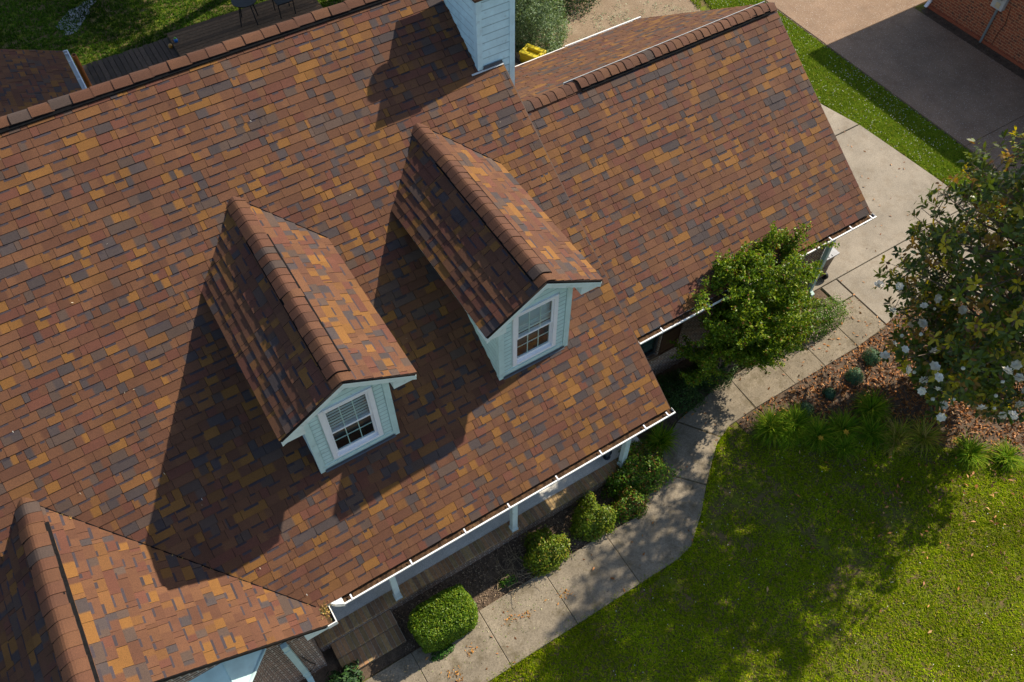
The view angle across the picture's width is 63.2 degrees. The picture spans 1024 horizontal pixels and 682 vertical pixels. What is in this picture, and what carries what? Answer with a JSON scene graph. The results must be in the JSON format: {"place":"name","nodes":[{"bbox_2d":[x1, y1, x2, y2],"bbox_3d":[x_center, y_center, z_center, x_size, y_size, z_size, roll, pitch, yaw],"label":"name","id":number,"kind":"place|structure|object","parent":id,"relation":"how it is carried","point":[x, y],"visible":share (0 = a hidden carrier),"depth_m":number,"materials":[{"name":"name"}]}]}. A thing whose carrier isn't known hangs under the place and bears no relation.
{"place":"outdoors","nodes":[
{"label":"outdoors","id":0,"kind":"place"},
{"bbox_2d":[0,0,343,86],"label":"back lawn grass","id":1,"kind":"structure","parent":0,"point":[89,16],"depth_m":25.24,"materials":[{"name":"green plant"}]},
{"bbox_2d":[0,0,1023,681],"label":"ground","id":2,"kind":"structure","parent":0,"point":[780,514],"depth_m":15.54,"materials":[{"name":"green plant"}]},
{"bbox_2d":[57,0,95,34],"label":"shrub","id":3,"kind":"object","parent":2,"relation":"on","point":[86,10],"visible":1,"depth_m":25.37,"materials":[{"name":"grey plant"}]},
{"bbox_2d":[77,0,322,86],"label":"deck","id":4,"kind":"structure","parent":2,"relation":"on","point":[208,33],"depth_m":24.19,"materials":[{"name":"brown wood"}]},
{"bbox_2d":[71,53,91,87],"bbox_3d":[-10.779,-6.428,21.318,0.124,2.115,0.124,-27,59,-18],"label":"pipe","id":5,"kind":"object","parent":4,"relation":"on","point":[81,70],"visible":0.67,"depth_m":20.77,"materials":[{"name":"brown metal"}]},
{"bbox_2d":[231,0,258,26],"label":"patio table","id":6,"kind":"object","parent":4,"relation":"on","point":[239,4],"visible":1,"depth_m":24.00,"materials":[{"name":"black metal"}]},
{"bbox_2d":[272,0,295,18],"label":"patio chair","id":7,"kind":"object","parent":4,"relation":"on","point":[279,2],"visible":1,"depth_m":24.43,"materials":[{"name":"black metal"}]},
{"bbox_2d":[0,0,876,681],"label":"house","id":8,"kind":"structure","parent":2,"relation":"on","point":[372,316],"depth_m":13.16,"materials":[{"name":"tile"}]},
{"bbox_2d":[319,600,331,619],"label":"gutter leaves","id":9,"kind":"object","parent":8,"relation":"on","point":[323,610],"visible":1,"depth_m":12.77,"materials":[{"name":"yellow plant"}]},
{"bbox_2d":[603,450,611,459],"bbox_3d":[1.871,2.181,16.277,0.170,0.372,0.170,-27,59,-18],"label":"lantern","id":10,"kind":"object","parent":8,"relation":"on","point":[606,456],"visible":0.55,"depth_m":16.33,"materials":[{"name":"metal"}]},
{"bbox_2d":[640,335,659,356],"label":"wing window","id":11,"kind":"structure","parent":8,"relation":"in","point":[647,346],"depth_m":16.92,"materials":[{"name":"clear glass"}]},
{"bbox_2d":[300,288,832,681],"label":"planting bed","id":12,"kind":"object","parent":2,"relation":"on","point":[397,653],"visible":0.36,"depth_m":15.44,"materials":[{"name":"brown soil"}]},
{"bbox_2d":[325,659,364,681],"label":"weedy plant","id":13,"kind":"object","parent":12,"relation":"on","point":[344,674],"visible":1,"depth_m":14.18,"materials":[{"name":"green plant"}]},
{"bbox_2d":[407,584,478,653],"bbox_3d":[-1.204,4.850,14.553,1.235,0.833,0.803,-27,59,-18],"label":"hedge","id":14,"kind":"object","parent":12,"relation":"on","point":[437,609],"visible":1,"depth_m":14.31,"materials":[{"name":"green plant"}]},
{"bbox_2d":[498,574,517,587],"bbox_3d":[-0.086,4.417,15.281,0.432,0.173,0.268,-27,59,-18],"label":"sprout","id":15,"kind":"object","parent":12,"relation":"on","point":[507,581],"visible":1,"depth_m":15.26,"materials":[{"name":"green plant"}]},
{"bbox_2d":[394,487,633,651],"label":"mulch chips","id":16,"kind":"object","parent":12,"relation":"on","point":[462,572],"visible":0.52,"depth_m":15.43,"materials":[{"name":"brown wood"}]},
{"bbox_2d":[489,542,541,603],"bbox_3d":[0.187,4.173,15.415,1.074,0.164,1.373,24,58,16],"label":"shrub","id":17,"kind":"object","parent":12,"relation":"on","point":[515,569],"visible":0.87,"depth_m":15.39,"materials":[{"name":"green plant"}]},
{"bbox_2d":[520,524,574,577],"bbox_3d":[0.616,3.775,15.348,1.127,0.827,0.969,-27,59,-18],"label":"round shrub","id":18,"kind":"object","parent":12,"relation":"on","point":[544,544],"visible":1,"depth_m":15.26,"materials":[{"name":"green plant"}]},
{"bbox_2d":[569,490,619,541],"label":"round shrub","id":19,"kind":"object","parent":12,"relation":"on","point":[585,517],"visible":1,"depth_m":15.64,"materials":[{"name":"green plant"}]},
{"bbox_2d":[607,481,651,524],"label":"porch corner bush","id":20,"kind":"object","parent":12,"relation":"on","point":[622,501],"visible":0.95,"depth_m":15.92,"materials":[{"name":"green plant"}]},
{"bbox_2d":[601,438,681,500],"bbox_3d":[2.381,2.393,16.157,1.676,1.100,1.287,-27,59,-18],"label":"porch corner bush","id":21,"kind":"object","parent":12,"relation":"on","point":[654,461],"visible":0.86,"depth_m":16.08,"materials":[{"name":"green plant"}]},
{"bbox_2d":[641,421,681,460],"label":"grass clump","id":22,"kind":"object","parent":12,"relation":"on","point":[658,437],"visible":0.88,"depth_m":16.82,"materials":[{"name":"green plant"}]},
{"bbox_2d":[657,365,707,417],"bbox_3d":[3.473,0.914,17.368,1.392,0.797,1.209,-12,56,-8],"label":"shrub","id":23,"kind":"object","parent":12,"relation":"on","point":[674,384],"visible":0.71,"depth_m":17.32,"materials":[{"name":"green plant"}]},
{"bbox_2d":[686,350,741,396],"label":"shrub","id":24,"kind":"object","parent":12,"relation":"on","point":[704,383],"visible":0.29,"depth_m":17.61,"materials":[{"name":"green plant"}]},
{"bbox_2d":[667,221,839,386],"bbox_3d":[4.737,-0.224,16.221,3.509,3.956,1.953,-27,59,-18],"label":"crape myrtle","id":25,"kind":"object","parent":12,"relation":"on","point":[753,324],"visible":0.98,"depth_m":15.53,"materials":[{"name":"green plant"}]},
{"bbox_2d":[787,293,852,346],"bbox_3d":[6.762,-0.601,18.329,2.034,0.960,0.930,-27,59,-18],"label":"flowering shrub","id":26,"kind":"object","parent":12,"relation":"on","point":[823,316],"visible":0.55,"depth_m":18.35,"materials":[{"name":"green plant"}]},
{"bbox_2d":[737,298,1023,455],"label":"magnolia bed","id":27,"kind":"object","parent":2,"relation":"on","point":[840,398],"visible":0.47,"depth_m":17.57,"materials":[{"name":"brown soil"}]},
{"bbox_2d":[745,401,796,453],"bbox_3d":[5.317,1.725,16.905,1.150,0.552,1.158,-27,59,-18],"label":"grass clump","id":28,"kind":"object","parent":27,"relation":"on","point":[766,428],"visible":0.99,"depth_m":16.94,"materials":[{"name":"green plant"}]},
{"bbox_2d":[776,419,803,450],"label":"grass clump","id":29,"kind":"object","parent":27,"relation":"on","point":[795,438],"visible":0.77,"depth_m":16.87,"materials":[{"name":"green plant"}]},
{"bbox_2d":[770,400,821,447],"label":"grass clump","id":30,"kind":"object","parent":27,"relation":"on","point":[797,416],"visible":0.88,"depth_m":16.98,"materials":[{"name":"green plant"}]},
{"bbox_2d":[796,401,815,417],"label":"shrub","id":31,"kind":"object","parent":27,"relation":"on","point":[803,404],"visible":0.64,"depth_m":17.29,"materials":[{"name":"green plant"}]},
{"bbox_2d":[796,413,843,454],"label":"grass clump","id":32,"kind":"object","parent":27,"relation":"on","point":[823,437],"visible":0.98,"depth_m":16.86,"materials":[{"name":"green plant"}]},
{"bbox_2d":[822,388,836,399],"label":"shrub","id":33,"kind":"object","parent":27,"relation":"on","point":[829,393],"visible":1,"depth_m":17.56,"materials":[{"name":"green plant"}]},
{"bbox_2d":[823,428,863,464],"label":"grass clump","id":34,"kind":"object","parent":27,"relation":"on","point":[842,447],"visible":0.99,"depth_m":16.76,"materials":[{"name":"green plant"}]},
{"bbox_2d":[822,405,869,448],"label":"grass clump","id":35,"kind":"object","parent":27,"relation":"on","point":[839,424],"visible":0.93,"depth_m":16.96,"materials":[{"name":"green plant"}]},
{"bbox_2d":[844,365,864,384],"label":"shrub","id":36,"kind":"object","parent":27,"relation":"on","point":[855,373],"visible":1,"depth_m":17.76,"materials":[{"name":"green plant"}]},
{"bbox_2d":[862,347,880,366],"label":"shrub","id":37,"kind":"object","parent":27,"relation":"on","point":[872,355],"visible":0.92,"depth_m":18.04,"materials":[{"name":"green plant"}]},
{"bbox_2d":[846,386,897,424],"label":"grass clump","id":38,"kind":"object","parent":27,"relation":"on","point":[877,406],"visible":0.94,"depth_m":17.24,"materials":[{"name":"green plant"}]},
{"bbox_2d":[851,408,898,449],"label":"grass clump","id":39,"kind":"object","parent":27,"relation":"on","point":[872,433],"visible":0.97,"depth_m":16.92,"materials":[{"name":"green plant"}]},
{"bbox_2d":[878,427,917,459],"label":"grass clump","id":40,"kind":"object","parent":27,"relation":"on","point":[889,447],"visible":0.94,"depth_m":16.79,"materials":[{"name":"green plant"}]},
{"bbox_2d":[877,414,923,454],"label":"grass clump","id":41,"kind":"object","parent":27,"relation":"on","point":[897,428],"visible":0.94,"depth_m":16.90,"materials":[{"name":"green plant"}]},
{"bbox_2d":[902,407,949,459],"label":"grass clump","id":42,"kind":"object","parent":27,"relation":"on","point":[926,433],"visible":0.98,"depth_m":16.86,"materials":[{"name":"green plant"}]},
{"bbox_2d":[872,126,1023,424],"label":"magnolia tree","id":43,"kind":"object","parent":27,"relation":"on","point":[965,360],"visible":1,"depth_m":14.20,"materials":[{"name":"green plant"}]},
{"bbox_2d":[947,429,995,473],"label":"grass clump","id":44,"kind":"object","parent":27,"relation":"on","point":[971,454],"visible":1,"depth_m":16.66,"materials":[{"name":"green plant"}]},
{"bbox_2d":[985,437,1023,476],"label":"grass clump","id":45,"kind":"object","parent":27,"relation":"on","point":[1007,456],"visible":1,"depth_m":16.63,"materials":[{"name":"green plant"}]},
{"bbox_2d":[764,0,1004,176],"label":"driveway edging","id":46,"kind":"object","parent":2,"relation":"on","point":[938,128],"visible":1,"depth_m":23.53,"materials":[{"name":"grey concrete"}]},
{"bbox_2d":[922,8,1023,78],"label":"neighbour bed","id":47,"kind":"object","parent":2,"relation":"on","point":[1006,63],"visible":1,"depth_m":24.66,"materials":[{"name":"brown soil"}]},
{"bbox_2d":[924,0,1023,69],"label":"neighbour house","id":48,"kind":"structure","parent":2,"relation":"on","point":[997,26],"depth_m":24.22,"materials":[{"name":"red brick"}]},
{"bbox_2d":[515,57,521,65],"bbox_3d":[-0.409,-8.101,23.853,0.600,0.500,2.100,-27,59,-18],"label":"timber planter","id":49,"kind":"object","parent":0,"point":[517,62],"depth_m":23.35,"materials":[{"name":"brown wood"}]},
{"bbox_2d":[515,0,699,60],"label":"bare dirt","id":50,"kind":"structure","parent":0,"point":[587,28],"depth_m":25.52,"materials":[{"name":"beige soil"}]},
{"bbox_2d":[519,43,545,62],"bbox_3d":[0.581,-7.939,23.618,0.640,0.700,0.480,27,59,18],"label":"yellow box","id":51,"kind":"object","parent":50,"relation":"on","point":[527,51],"visible":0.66,"depth_m":23.37,"materials":[{"name":"plastic"}]},
{"bbox_2d":[515,0,575,53],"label":"bush","id":52,"kind":"object","parent":50,"relation":"on","point":[542,22],"visible":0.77,"depth_m":23.78,"materials":[{"name":"green plant"}]},
{"bbox_2d":[515,0,599,34],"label":"dark bush","id":53,"kind":"object","parent":50,"relation":"on","point":[574,3],"visible":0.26,"depth_m":25.25,"materials":[{"name":"green plant"}]},
{"bbox_2d":[564,0,693,38],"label":"fallen sprigs","id":54,"kind":"object","parent":50,"relation":"on","point":[619,16],"visible":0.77,"depth_m":25.44,"materials":[{"name":"brown plant"}]},
{"bbox_2d":[364,296,885,681],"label":"path","id":55,"kind":"structure","parent":0,"point":[598,582],"depth_m":15.62,"materials":[{"name":"concrete"}]},
{"bbox_2d":[429,644,455,661],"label":"ivy clump","id":56,"kind":"object","parent":55,"relation":"on","point":[441,654],"visible":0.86,"depth_m":14.51,"materials":[{"name":"green plant"}]},
{"bbox_2d":[441,589,574,681],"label":"dried sprigs","id":57,"kind":"object","parent":55,"relation":"on","point":[501,625],"visible":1,"depth_m":14.62,"materials":[{"name":"brown plant"}]},
{"bbox_2d":[418,565,600,677],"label":"hedge clippings","id":58,"kind":"object","parent":55,"relation":"on","point":[510,619],"visible":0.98,"depth_m":14.93,"materials":[{"name":"green plant"}]},
{"bbox_2d":[479,426,734,681],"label":"edge grass","id":59,"kind":"structure","parent":55,"relation":"on","point":[698,526],"depth_m":15.35,"materials":[{"name":"green plant"}]},
{"bbox_2d":[374,298,879,681],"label":"walk debris","id":60,"kind":"object","parent":55,"relation":"on","point":[659,496],"visible":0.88,"depth_m":16.02,"materials":[{"name":"brown plant"}]},
{"bbox_2d":[426,294,884,669],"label":"fallen leaves","id":61,"kind":"object","parent":55,"relation":"on","point":[717,439],"visible":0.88,"depth_m":17.69,"materials":[{"name":"brown plant"}]},
{"bbox_2d":[690,0,700,8],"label":"verge grass","id":62,"kind":"structure","parent":0,"point":[698,3],"depth_m":25.79,"materials":[{"name":"green plant"}]},
{"bbox_2d":[495,428,1023,681],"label":"lawn grass","id":63,"kind":"structure","parent":0,"point":[797,597],"depth_m":15.23,"materials":[{"name":"green plant"}]},
{"bbox_2d":[613,444,1023,681],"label":"fallen leaves","id":64,"kind":"object","parent":63,"relation":"on","point":[996,523],"depth_m":16.21,"materials":[{"name":"brown plant"}]},
{"bbox_2d":[705,0,1022,222],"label":"grass strip","id":65,"kind":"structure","parent":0,"point":[949,153],"depth_m":22.93,"materials":[{"name":"green plant"}]},
{"bbox_2d":[713,1,1023,216],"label":"clover flowers","id":66,"kind":"object","parent":65,"relation":"on","point":[874,106],"visible":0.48,"depth_m":22.95,"materials":[{"name":"white plant"}]},
{"bbox_2d":[765,0,1023,183],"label":"neighbour driveway","id":67,"kind":"structure","parent":0,"point":[955,87],"depth_m":24.01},
{"bbox_2d":[813,89,1023,335],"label":"driveway","id":68,"kind":"structure","parent":0,"point":[904,189],"depth_m":20.59,"materials":[{"name":"beige concrete"}]},
{"bbox_2d":[818,247,839,279],"bbox_3d":[6.940,-1.840,19.105,0.580,0.968,0.744,-27,59,-18],"label":"trash bin","id":69,"kind":"object","parent":68,"relation":"on","point":[834,252],"visible":0.28,"depth_m":18.84,"materials":[{"name":"plastic"}]}
]}

